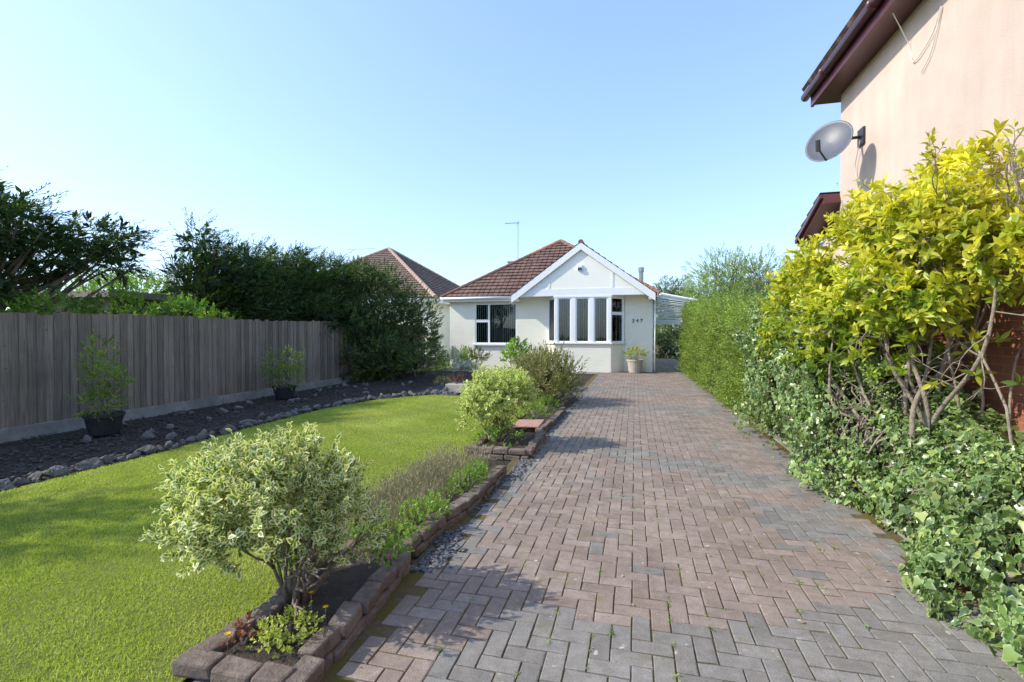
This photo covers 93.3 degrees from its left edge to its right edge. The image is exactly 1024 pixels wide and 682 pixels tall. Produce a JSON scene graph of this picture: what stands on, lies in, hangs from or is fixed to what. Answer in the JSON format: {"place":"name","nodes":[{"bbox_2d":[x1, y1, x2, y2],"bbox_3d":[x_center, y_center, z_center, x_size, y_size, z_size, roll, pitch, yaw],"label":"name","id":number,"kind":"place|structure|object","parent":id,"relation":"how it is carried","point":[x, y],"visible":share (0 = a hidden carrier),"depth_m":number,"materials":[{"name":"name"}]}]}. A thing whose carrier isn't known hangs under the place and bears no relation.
{"place":"outdoors","nodes":[
{"label":"outdoors","id":0,"kind":"place"},
{"bbox_2d":[34,290,264,329],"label":"shrub","id":1,"kind":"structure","parent":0,"point":[148,298],"depth_m":12.77,"materials":[{"name":"green plant"}]},
{"bbox_2d":[0,394,532,681],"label":"lawn","id":2,"kind":"structure","parent":0,"point":[103,627],"depth_m":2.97,"materials":[{"name":"plant"}]},
{"bbox_2d":[0,371,594,681],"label":"garden bed","id":3,"kind":"object","parent":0,"point":[46,462],"visible":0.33,"depth_m":7.88,"materials":[{"name":"soil"}]},
{"bbox_2d":[0,478,14,490],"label":"rock","id":4,"kind":"object","parent":3,"relation":"on","point":[6,483],"visible":0.93,"depth_m":4.83,"materials":[{"name":"stone"}]},
{"bbox_2d":[12,477,30,485],"bbox_3d":[-5.051,1.447,4.974,0.112,0.085,0.147,-16,-21,36],"label":"rock","id":5,"kind":"object","parent":3,"relation":"on","point":[22,481],"visible":0.98,"depth_m":4.94,"materials":[{"name":"stone"}]},
{"bbox_2d":[27,471,42,481],"bbox_3d":[-5.070,1.448,5.152,0.121,0.108,0.195,0,1,-24],"label":"rock","id":6,"kind":"object","parent":3,"relation":"on","point":[36,476],"visible":0.94,"depth_m":5.11,"materials":[{"name":"stone"}]},
{"bbox_2d":[41,465,69,477],"bbox_3d":[-4.939,1.424,5.249,0.172,0.158,0.267,-9,-12,22],"label":"rock","id":7,"kind":"object","parent":3,"relation":"on","point":[54,471],"visible":0.95,"depth_m":5.21,"materials":[{"name":"stone"}]},
{"bbox_2d":[75,465,85,471],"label":"rock","id":8,"kind":"object","parent":3,"relation":"on","point":[81,468],"visible":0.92,"depth_m":5.46,"materials":[{"name":"stone"}]},
{"bbox_2d":[82,435,91,442],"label":"rock","id":9,"kind":"object","parent":3,"relation":"on","point":[87,439],"visible":0.99,"depth_m":6.88,"materials":[{"name":"stone"}]},
{"bbox_2d":[75,457,104,470],"bbox_3d":[-4.878,1.440,5.618,0.177,0.146,0.339,5,1,3],"label":"rock","id":10,"kind":"object","parent":3,"relation":"on","point":[93,463],"visible":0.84,"depth_m":5.58,"materials":[{"name":"stone"}]},
{"bbox_2d":[81,410,125,435],"bbox_3d":[-6.227,1.261,7.385,0.518,0.320,0.518,0,1,14],"label":"plant pot","id":11,"kind":"object","parent":3,"relation":"on","point":[106,425],"visible":0.9,"depth_m":7.24,"materials":[{"name":"black plastic"}]},
{"bbox_2d":[67,329,136,420],"bbox_3d":[-6.181,0.506,7.331,0.777,1.386,0.937,0,1,-25],"label":"potted shrub","id":12,"kind":"object","parent":11,"relation":"on","point":[105,392],"visible":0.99,"depth_m":7.33,"materials":[{"name":"green plant"}]},
{"bbox_2d":[100,455,114,463],"bbox_3d":[-4.849,1.415,5.783,0.102,0.114,0.161,0,1,15],"label":"rock","id":13,"kind":"object","parent":3,"relation":"on","point":[106,459],"visible":0.83,"depth_m":5.77,"materials":[{"name":"stone"}]},
{"bbox_2d":[115,456,125,460],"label":"rock","id":14,"kind":"object","parent":3,"relation":"on","point":[121,458],"visible":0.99,"depth_m":5.85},
{"bbox_2d":[126,452,140,459],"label":"rock","id":15,"kind":"object","parent":3,"relation":"on","point":[132,455],"visible":0.94,"depth_m":6.00,"materials":[{"name":"stone"}]},
{"bbox_2d":[140,431,155,438],"bbox_3d":[-5.390,1.406,7.186,0.205,0.141,0.102,10,-12,-18],"label":"rock","id":16,"kind":"object","parent":3,"relation":"on","point":[147,434],"visible":0.94,"depth_m":7.15,"materials":[{"name":"stone"}]},
{"bbox_2d":[140,445,157,453],"bbox_3d":[-4.697,1.406,6.260,0.121,0.122,0.178,0,1,20],"label":"rock","id":17,"kind":"object","parent":3,"relation":"on","point":[148,449],"visible":0.99,"depth_m":6.23,"materials":[{"name":"stone"}]},
{"bbox_2d":[155,445,163,452],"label":"rock","id":18,"kind":"object","parent":3,"relation":"on","point":[160,448],"visible":0.73,"depth_m":6.34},
{"bbox_2d":[164,440,172,447],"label":"rock","id":19,"kind":"object","parent":3,"relation":"on","point":[168,444],"visible":0.9,"depth_m":6.62,"materials":[{"name":"stone"}]},
{"bbox_2d":[165,424,174,429],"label":"rock","id":20,"kind":"object","parent":3,"relation":"on","point":[171,426],"visible":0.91,"depth_m":7.82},
{"bbox_2d":[165,432,176,440],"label":"rock","id":21,"kind":"object","parent":3,"relation":"on","point":[171,435],"visible":0.97,"depth_m":7.01,"materials":[{"name":"stone"}]},
{"bbox_2d":[172,442,178,448],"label":"rock","id":22,"kind":"object","parent":3,"relation":"on","point":[175,446],"visible":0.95,"depth_m":6.47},
{"bbox_2d":[174,410,186,415],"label":"rock","id":23,"kind":"object","parent":3,"relation":"on","point":[182,412],"visible":0.92,"depth_m":9.23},
{"bbox_2d":[179,439,186,444],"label":"rock","id":24,"kind":"object","parent":3,"relation":"on","point":[182,441],"visible":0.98,"depth_m":6.75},
{"bbox_2d":[186,436,194,442],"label":"rock","id":25,"kind":"object","parent":3,"relation":"on","point":[190,438],"visible":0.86,"depth_m":6.87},
{"bbox_2d":[194,436,201,441],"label":"rock","id":26,"kind":"object","parent":3,"relation":"on","point":[197,438],"visible":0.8,"depth_m":6.97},
{"bbox_2d":[197,429,208,439],"bbox_3d":[-4.633,1.407,7.230,0.164,0.130,0.268,-15,20,-28],"label":"rock","id":27,"kind":"object","parent":3,"relation":"on","point":[203,433],"visible":0.79,"depth_m":7.19,"materials":[{"name":"stone"}]},
{"bbox_2d":[207,431,215,437],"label":"rock","id":28,"kind":"object","parent":3,"relation":"on","point":[211,433],"visible":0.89,"depth_m":7.27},
{"bbox_2d":[0,379,439,489],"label":"bed chippings","id":29,"kind":"object","parent":3,"relation":"on","point":[130,448],"visible":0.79,"depth_m":7.93,"materials":[{"name":"gravel"}]},
{"bbox_2d":[219,408,228,413],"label":"rock","id":30,"kind":"object","parent":3,"relation":"on","point":[223,410],"visible":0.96,"depth_m":9.34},
{"bbox_2d":[220,429,228,434],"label":"rock","id":31,"kind":"object","parent":3,"relation":"on","point":[223,431],"visible":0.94,"depth_m":7.39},
{"bbox_2d":[227,424,236,431],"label":"rock","id":32,"kind":"object","parent":3,"relation":"on","point":[232,428],"visible":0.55,"depth_m":7.67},
{"bbox_2d":[234,406,242,409],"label":"rock","id":33,"kind":"object","parent":3,"relation":"on","point":[237,407],"visible":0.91,"depth_m":9.80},
{"bbox_2d":[238,420,254,424],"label":"rock","id":34,"kind":"object","parent":3,"relation":"on","point":[244,421],"visible":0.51,"depth_m":8.03,"materials":[{"name":"stone"}]},
{"bbox_2d":[244,421,252,427],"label":"rock","id":35,"kind":"object","parent":3,"relation":"on","point":[248,424],"visible":0.82,"depth_m":7.93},
{"bbox_2d":[272,414,279,420],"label":"rock","id":36,"kind":"object","parent":3,"relation":"on","point":[276,417],"visible":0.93,"depth_m":8.67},
{"bbox_2d":[272,384,296,398],"bbox_3d":[-5.362,1.201,11.395,0.540,0.300,0.540,0,1,14],"label":"plant pot","id":37,"kind":"object","parent":3,"relation":"on","point":[282,393],"visible":0.87,"depth_m":11.22,"materials":[{"name":"black plastic"}]},
{"bbox_2d":[255,345,308,390],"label":"potted shrub","id":38,"kind":"object","parent":37,"relation":"in","point":[281,376],"visible":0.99,"depth_m":11.35,"materials":[{"name":"green plant"}]},
{"bbox_2d":[283,412,292,417],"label":"rock","id":39,"kind":"object","parent":3,"relation":"on","point":[288,414],"visible":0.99,"depth_m":8.88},
{"bbox_2d":[172,540,410,681],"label":"brick planter","id":40,"kind":"object","parent":3,"relation":"on","point":[355,596],"visible":0.71,"depth_m":2.36,"materials":[{"name":"brick"}]},
{"bbox_2d":[224,631,230,652],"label":"yellow flower","id":41,"kind":"object","parent":40,"relation":"on","point":[228,632],"visible":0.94,"depth_m":2.21,"materials":[{"name":"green plant"}]},
{"bbox_2d":[220,610,263,645],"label":"heuchera plant","id":42,"kind":"object","parent":40,"relation":"in","point":[241,633],"visible":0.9,"depth_m":2.29,"materials":[{"name":"red plant"}]},
{"bbox_2d":[138,421,390,617],"bbox_3d":[-1.360,0.955,2.692,1.166,1.020,0.986,0,1,14],"label":"variegated bush","id":43,"kind":"object","parent":40,"relation":"on","point":[230,478],"visible":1,"depth_m":2.59,"materials":[{"name":"green plant"}]},
{"bbox_2d":[245,600,326,658],"bbox_3d":[-1.071,1.390,2.303,0.340,0.192,0.332,0,1,14],"label":"sedum plant","id":44,"kind":"object","parent":40,"relation":"in","point":[280,641],"visible":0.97,"depth_m":2.27,"materials":[{"name":"green plant"}]},
{"bbox_2d":[322,605,328,623],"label":"yellow flower","id":45,"kind":"object","parent":40,"relation":"on","point":[324,606],"visible":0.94,"depth_m":2.43,"materials":[{"name":"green plant"}]},
{"bbox_2d":[372,531,414,566],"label":"geranium plant","id":46,"kind":"object","parent":40,"relation":"in","point":[389,546],"visible":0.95,"depth_m":2.99,"materials":[{"name":"green plant"}]},
{"bbox_2d":[302,408,311,411],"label":"rock","id":47,"kind":"object","parent":3,"relation":"on","point":[307,409],"visible":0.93,"depth_m":9.55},
{"bbox_2d":[313,404,320,409],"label":"rock","id":48,"kind":"object","parent":3,"relation":"on","point":[318,406],"visible":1,"depth_m":9.78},
{"bbox_2d":[342,399,353,404],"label":"rock","id":49,"kind":"object","parent":3,"relation":"on","point":[347,401],"visible":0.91,"depth_m":10.52,"materials":[{"name":"stone"}]},
{"bbox_2d":[345,508,421,555],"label":"geranium plant","id":50,"kind":"object","parent":3,"relation":"on","point":[409,526],"visible":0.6,"depth_m":3.36,"materials":[{"name":"green plant"}]},
{"bbox_2d":[401,391,407,396],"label":"rock","id":51,"kind":"object","parent":3,"relation":"on","point":[404,394],"visible":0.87,"depth_m":11.78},
{"bbox_2d":[390,335,452,379],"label":"juniper shrub","id":52,"kind":"object","parent":3,"relation":"on","point":[425,357],"visible":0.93,"depth_m":15.59,"materials":[{"name":"green plant"}]},
{"bbox_2d":[339,455,506,557],"bbox_3d":[-0.691,1.425,4.576,0.917,0.166,2.520,0,1,14],"label":"brick edging","id":53,"kind":"object","parent":3,"relation":"on","point":[464,504],"visible":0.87,"depth_m":4.06,"materials":[{"name":"brick"}]},
{"bbox_2d":[339,441,496,542],"bbox_3d":[-0.860,1.310,4.574,0.908,0.241,2.573,0,1,14],"label":"lavender","id":54,"kind":"object","parent":53,"relation":"on","point":[434,462],"visible":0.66,"depth_m":4.51,"materials":[{"name":"plant"}]},
{"bbox_2d":[396,490,451,532],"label":"geranium plant","id":55,"kind":"object","parent":53,"relation":"on","point":[439,504],"visible":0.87,"depth_m":3.76,"materials":[{"name":"green plant"}]},
{"bbox_2d":[437,458,493,500],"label":"geranium plant","id":56,"kind":"object","parent":53,"relation":"on","point":[469,471],"visible":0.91,"depth_m":4.58,"materials":[{"name":"green plant"}]},
{"bbox_2d":[433,374,450,388],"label":"border plant","id":57,"kind":"object","parent":3,"relation":"on","point":[437,381],"visible":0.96,"depth_m":13.46,"materials":[{"name":"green plant"}]},
{"bbox_2d":[445,383,465,391],"bbox_3d":[-1.401,1.242,12.761,0.614,0.242,0.416,0,1,14],"label":"stone trough","id":58,"kind":"object","parent":3,"relation":"on","point":[453,387],"visible":0.38,"depth_m":12.59,"materials":[{"name":"stone"}]},
{"bbox_2d":[448,372,468,383],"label":"heather plant","id":59,"kind":"object","parent":58,"relation":"in","point":[455,380],"visible":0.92,"depth_m":12.71,"materials":[{"name":"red plant"}]},
{"bbox_2d":[419,343,491,379],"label":"juniper shrub","id":60,"kind":"object","parent":3,"relation":"on","point":[442,361],"visible":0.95,"depth_m":15.71,"materials":[{"name":"green plant"}]},
{"bbox_2d":[459,345,490,369],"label":"shrub","id":61,"kind":"object","parent":3,"relation":"on","point":[479,354],"visible":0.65,"depth_m":18.20,"materials":[{"name":"green plant"}]},
{"bbox_2d":[410,381,587,574],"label":"slate chippings","id":62,"kind":"object","parent":3,"relation":"on","point":[438,561],"visible":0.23,"depth_m":3.67,"materials":[{"name":"gravel"}]},
{"bbox_2d":[464,430,546,460],"bbox_3d":[-0.036,1.391,6.577,0.874,0.162,1.277,0,1,14],"label":"brick planter","id":63,"kind":"object","parent":3,"relation":"on","point":[529,446],"visible":0.73,"depth_m":6.21,"materials":[{"name":"brick"}]},
{"bbox_2d":[454,362,542,439],"bbox_3d":[-0.216,0.849,6.679,1.077,1.088,1.098,1,1,29],"label":"variegated bush","id":64,"kind":"object","parent":63,"relation":"on","point":[489,389],"visible":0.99,"depth_m":6.46,"materials":[{"name":"green plant"}]},
{"bbox_2d":[472,425,526,446],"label":"geranium plant","id":65,"kind":"object","parent":63,"relation":"in","point":[496,432],"visible":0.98,"depth_m":6.35,"materials":[{"name":"green plant"}]},
{"bbox_2d":[499,336,531,370],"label":"shrub","id":66,"kind":"object","parent":3,"relation":"on","point":[509,345],"visible":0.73,"depth_m":14.53,"materials":[{"name":"green plant"}]},
{"bbox_2d":[509,405,565,432],"bbox_3d":[0.564,1.361,8.695,0.618,0.149,2.717,0,1,14],"label":"brick edging","id":67,"kind":"object","parent":3,"relation":"on","point":[553,418],"visible":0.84,"depth_m":8.41,"materials":[{"name":"brick"}]},
{"bbox_2d":[514,403,533,419],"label":"border plant","id":68,"kind":"object","parent":67,"relation":"on","point":[518,418],"visible":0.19,"depth_m":8.57,"materials":[{"name":"green plant"}]},
{"bbox_2d":[512,419,544,427],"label":"stepping slab","id":69,"kind":"structure","parent":67,"relation":"on","point":[530,423],"depth_m":7.66,"materials":[{"name":"stone"}]},
{"bbox_2d":[516,400,551,418],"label":"border plant","id":70,"kind":"object","parent":67,"relation":"on","point":[529,416],"visible":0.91,"depth_m":8.21,"materials":[{"name":"green plant"}]},
{"bbox_2d":[530,395,563,411],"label":"border plant","id":71,"kind":"object","parent":67,"relation":"on","point":[548,404],"visible":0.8,"depth_m":9.14,"materials":[{"name":"green plant"}]},
{"bbox_2d":[506,339,587,404],"bbox_3d":[0.729,0.685,10.655,1.905,1.436,2.248,0,1,14],"label":"olive shrub","id":72,"kind":"object","parent":3,"relation":"on","point":[559,381],"visible":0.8,"depth_m":10.35,"materials":[{"name":"green plant"}]},
{"bbox_2d":[558,395,575,407],"bbox_3d":[1.209,1.331,10.609,0.135,0.140,1.360,0,1,20],"label":"brick edging","id":73,"kind":"object","parent":3,"relation":"on","point":[568,400],"visible":0.9,"depth_m":10.52,"materials":[{"name":"brick"}]},
{"bbox_2d":[0,0,861,329],"label":"sky","id":74,"kind":"structure","parent":0,"point":[653,135],"materials":[{"name":"blue"}]},
{"bbox_2d":[422,334,683,371],"bbox_3d":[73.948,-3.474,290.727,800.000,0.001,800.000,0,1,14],"label":"ground","id":75,"kind":"structure","parent":0,"point":[447,361],"depth_m":29.28,"materials":[{"name":"green plant"}]},
{"bbox_2d":[0,166,171,312],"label":"cypress tree","id":76,"kind":"object","parent":75,"relation":"on","point":[73,248],"visible":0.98,"depth_m":8.93,"materials":[{"name":"green plant"}]},
{"bbox_2d":[0,281,242,326],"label":"laurel shrub","id":77,"kind":"object","parent":75,"relation":"on","point":[96,309],"visible":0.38,"depth_m":9.43,"materials":[{"name":"green plant"}]},
{"bbox_2d":[63,266,182,294],"bbox_3d":[-19.558,-1.317,24.319,7.475,5.014,5.873,0,1,14],"label":"broadleaf tree","id":78,"kind":"object","parent":75,"relation":"on","point":[93,284],"visible":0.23,"depth_m":23.41,"materials":[{"name":"green plant"}]},
{"bbox_2d":[0,312,438,442],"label":"fence","id":79,"kind":"object","parent":75,"relation":"on","point":[175,363],"visible":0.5,"depth_m":9.06,"materials":[{"name":"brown wood"}]},
{"bbox_2d":[145,207,323,321],"bbox_3d":[-7.356,-1.007,13.269,3.818,4.768,4.661,0,1,14],"label":"cypress tree","id":80,"kind":"object","parent":75,"relation":"on","point":[226,279],"visible":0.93,"depth_m":12.27,"materials":[{"name":"green plant"}]},
{"bbox_2d":[261,239,369,339],"bbox_3d":[-6.284,-0.981,15.340,3.862,4.644,4.609,1,1,38],"label":"cypress tree","id":81,"kind":"object","parent":75,"relation":"on","point":[326,293],"visible":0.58,"depth_m":14.78,"materials":[{"name":"green plant"}]},
{"bbox_2d":[327,254,446,382],"bbox_3d":[-4.552,-0.789,16.793,4.745,4.530,4.697,0,1,-10],"label":"evergreen shrub","id":82,"kind":"object","parent":75,"relation":"on","point":[379,354],"visible":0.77,"depth_m":16.36,"materials":[{"name":"green plant"}]},
{"bbox_2d":[328,247,459,358],"bbox_3d":[-8.453,-2.711,33.267,12.196,7.460,12.196,0,1,14],"label":"bungalow","id":83,"kind":"object","parent":75,"relation":"on","point":[437,284],"visible":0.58,"depth_m":29.33,"materials":[{"name":"tile"}]},
{"bbox_2d":[440,220,661,372],"bbox_3d":[2.386,-2.744,23.819,9.168,7.856,9.530,0,1,14],"label":"bungalow","id":84,"kind":"object","parent":75,"relation":"on","point":[586,302],"visible":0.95,"depth_m":19.29,"materials":[{"name":"paint"}]},
{"bbox_2d":[475,303,516,343],"bbox_3d":[-0.670,-0.739,20.581,1.850,1.718,0.156,0,1,14],"label":"window","id":85,"kind":"structure","parent":84,"relation":"in","point":[478,320],"depth_m":20.60,"materials":[{"name":"white paint"}]},
{"bbox_2d":[548,298,554,341],"bbox_3d":[1.623,-0.838,19.575,0.060,1.768,0.641,0,1,-20],"label":"window","id":86,"kind":"structure","parent":84,"relation":"in","point":[551,302],"depth_m":19.64,"materials":[{"name":"white paint"}]},
{"bbox_2d":[558,298,570,341],"bbox_3d":[2.094,-0.831,19.216,0.540,1.768,0.160,0,1,14],"label":"window","id":87,"kind":"structure","parent":84,"relation":"in","point":[558,298],"depth_m":19.24,"materials":[{"name":"white paint"}]},
{"bbox_2d":[575,297,588,341],"bbox_3d":[2.782,-0.828,19.041,0.540,1.768,0.161,0,1,14],"label":"window","id":88,"kind":"structure","parent":84,"relation":"in","point":[578,298],"depth_m":19.03,"materials":[{"name":"white paint"}]},
{"bbox_2d":[594,297,607,342],"bbox_3d":[3.470,-0.825,18.865,0.540,1.768,0.159,0,1,14],"label":"window","id":89,"kind":"structure","parent":84,"relation":"in","point":[596,298],"depth_m":18.87,"materials":[{"name":"white paint"}]},
{"bbox_2d":[611,297,622,342],"bbox_3d":[4.101,-0.827,18.946,0.060,1.768,0.711,1,2,54],"label":"window","id":90,"kind":"structure","parent":84,"relation":"in","point":[616,302],"depth_m":18.95,"materials":[{"name":"white paint"}]},
{"bbox_2d":[653,325,680,345],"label":"distant wood","id":91,"kind":"object","parent":75,"relation":"on","point":[667,335],"visible":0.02,"depth_m":63.40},
{"bbox_2d":[653,327,683,358],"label":"shrub","id":92,"kind":"object","parent":75,"relation":"on","point":[662,340],"visible":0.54,"depth_m":28.95,"materials":[{"name":"green plant"}]},
{"bbox_2d":[653,293,697,324],"bbox_3d":[7.078,-0.344,21.208,1.863,3.107,6.078,0,1,14],"label":"carport","id":93,"kind":"object","parent":75,"relation":"on","point":[673,310],"visible":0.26,"depth_m":20.61,"materials":[{"name":"white plastic"}]},
{"bbox_2d":[653,275,704,351],"bbox_3d":[10.860,-1.851,33.462,5.731,5.748,5.056,0,1,14],"label":"broadleaf tree","id":94,"kind":"object","parent":75,"relation":"on","point":[666,290],"visible":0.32,"depth_m":33.51,"materials":[{"name":"green plant"}]},
{"bbox_2d":[674,275,779,430],"bbox_3d":[5.712,-0.209,13.311,1.752,3.424,12.653,0,1,14],"label":"clipped hedge","id":95,"kind":"object","parent":75,"relation":"on","point":[712,357],"visible":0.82,"depth_m":10.86,"materials":[{"name":"green plant"}]},
{"bbox_2d":[676,240,790,312],"bbox_3d":[13.725,-2.504,29.280,6.285,7.213,6.502,-1,1,-33],"label":"willow tree","id":96,"kind":"object","parent":75,"relation":"on","point":[727,284],"visible":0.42,"depth_m":29.07,"materials":[{"name":"green plant"}]},
{"bbox_2d":[720,259,787,299],"bbox_3d":[12.162,-1.253,20.803,4.637,4.997,7.694,-1,1,-30],"label":"broadleaf tree","id":97,"kind":"object","parent":75,"relation":"on","point":[746,288],"visible":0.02,"depth_m":21.78,"materials":[{"name":"green plant"}]},
{"bbox_2d":[694,376,995,599],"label":"kerb","id":98,"kind":"structure","parent":75,"relation":"on","point":[777,439],"depth_m":4.97,"materials":[{"name":"concrete"}]},
{"bbox_2d":[732,288,1023,677],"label":"ivy hedge","id":99,"kind":"object","parent":75,"relation":"on","point":[948,505],"visible":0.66,"depth_m":3.74,"materials":[{"name":"green plant"}]},
{"bbox_2d":[753,118,1023,467],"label":"golden shrub","id":100,"kind":"object","parent":75,"relation":"on","point":[880,289],"visible":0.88,"depth_m":4.08,"materials":[{"name":"yellow plant"}]},
{"bbox_2d":[794,0,1023,446],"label":"rendered house","id":101,"kind":"structure","parent":75,"relation":"on","point":[966,83],"depth_m":5.20,"materials":[{"name":"paint"}]},
{"bbox_2d":[805,120,865,161],"bbox_3d":[4.439,-2.698,6.537,0.920,0.562,0.502,0,1,-3],"label":"satellite dish","id":102,"kind":"object","parent":101,"relation":"attached to","point":[828,141],"visible":1,"depth_m":6.55,"materials":[{"name":"metal"}]},
{"bbox_2d":[844,140,860,208],"bbox_3d":[4.928,-2.372,7.051,0.040,0.811,0.785,0,1,17],"label":"dish cable","id":103,"kind":"object","parent":101,"relation":"attached to","point":[855,166],"visible":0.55,"depth_m":6.81,"materials":[{"name":"plastic"}]},
{"bbox_2d":[892,6,941,72],"bbox_3d":[4.375,-3.317,5.280,0.257,0.758,0.612,0,1,14],"label":"loose cable","id":104,"kind":"object","parent":101,"relation":"hanging from","point":[938,18],"visible":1,"depth_m":5.17,"materials":[{"name":"plastic"}]},
{"bbox_2d":[842,118,1023,495],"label":"straggly shrub","id":105,"kind":"object","parent":75,"relation":"on","point":[998,146],"visible":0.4,"depth_m":3.56,"materials":[{"name":"brown plant"}]},
{"bbox_2d":[320,358,1023,681],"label":"driveway","id":106,"kind":"structure","parent":0,"point":[958,654],"depth_m":3.05,"materials":[{"name":"brick"}]},
{"bbox_2d":[627,359,642,372],"bbox_3d":[4.720,0.966,18.579,0.626,0.520,0.626,0,1,14],"label":"plant pot","id":107,"kind":"object","parent":106,"relation":"on","point":[634,366],"visible":0.97,"depth_m":18.36,"materials":[{"name":"ceramic"}]},
{"bbox_2d":[622,346,649,359],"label":"potted shrub","id":108,"kind":"object","parent":107,"relation":"in","point":[633,349],"visible":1,"depth_m":18.52,"materials":[{"name":"green plant"}]},
{"bbox_2d":[478,416,958,621],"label":"fallen leaves","id":109,"kind":"object","parent":106,"relation":"on","point":[632,604],"visible":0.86,"depth_m":3.72,"materials":[{"name":"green plant"}]},
{"bbox_2d":[437,403,1003,681],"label":"weeds","id":110,"kind":"object","parent":106,"relation":"on","point":[600,571],"visible":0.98,"depth_m":3.04,"materials":[{"name":"green plant"}]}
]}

